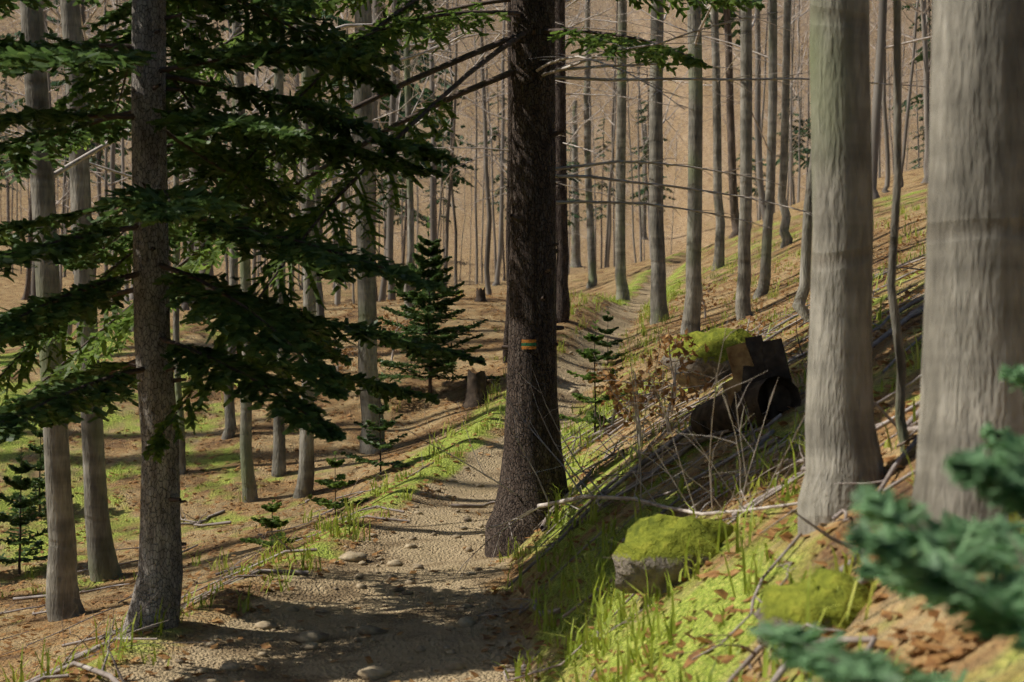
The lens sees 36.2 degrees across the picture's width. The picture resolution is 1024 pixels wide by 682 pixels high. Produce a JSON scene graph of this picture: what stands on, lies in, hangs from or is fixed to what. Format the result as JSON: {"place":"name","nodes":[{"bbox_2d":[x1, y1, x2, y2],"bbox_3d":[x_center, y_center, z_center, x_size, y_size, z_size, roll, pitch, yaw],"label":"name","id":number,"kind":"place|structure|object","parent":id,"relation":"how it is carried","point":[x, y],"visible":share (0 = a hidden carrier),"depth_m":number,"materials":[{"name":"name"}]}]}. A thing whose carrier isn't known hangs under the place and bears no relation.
{"place":"outdoors","nodes":[
{"label":"outdoors","id":0,"kind":"place"},
{"bbox_2d":[0,0,1023,681],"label":"tree","id":1,"kind":"object","parent":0,"point":[972,342],"depth_m":8.62,"materials":[{"name":"brown wood"}]},
{"bbox_2d":[0,0,1023,681],"bbox_3d":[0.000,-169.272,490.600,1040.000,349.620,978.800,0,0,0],"label":"forest floor","id":2,"kind":"structure","parent":0,"point":[444,554],"depth_m":15.31,"materials":[{"name":"brown soil"}]},
{"bbox_2d":[0,0,931,340],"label":"forest trees","id":3,"kind":"object","parent":2,"relation":"on","point":[880,90],"visible":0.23,"depth_m":78.59,"materials":[{"name":"plant"}]},
{"bbox_2d":[0,0,931,227],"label":"trees","id":4,"kind":"object","parent":2,"relation":"on","point":[456,178],"visible":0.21,"depth_m":116.08,"materials":[{"name":"brown wood"}]},
{"bbox_2d":[0,254,952,681],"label":"fallen twigs","id":5,"kind":"object","parent":2,"relation":"on","point":[652,472],"visible":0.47,"depth_m":8.54,"materials":[{"name":"brown wood"}]},
{"bbox_2d":[0,211,1018,681],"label":"leaf litter","id":6,"kind":"object","parent":2,"relation":"on","point":[938,661],"visible":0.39,"depth_m":9.04,"materials":[{"name":"brown plant"}]},
{"bbox_2d":[0,196,1023,681],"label":"grass tufts","id":7,"kind":"object","parent":2,"relation":"on","point":[602,634],"visible":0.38,"depth_m":7.57,"materials":[{"name":"green plant"}]},
{"bbox_2d":[175,302,875,681],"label":"rocks","id":8,"kind":"object","parent":2,"relation":"on","point":[657,544],"visible":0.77,"depth_m":6.46,"materials":[{"name":"green plant"}]}
]}

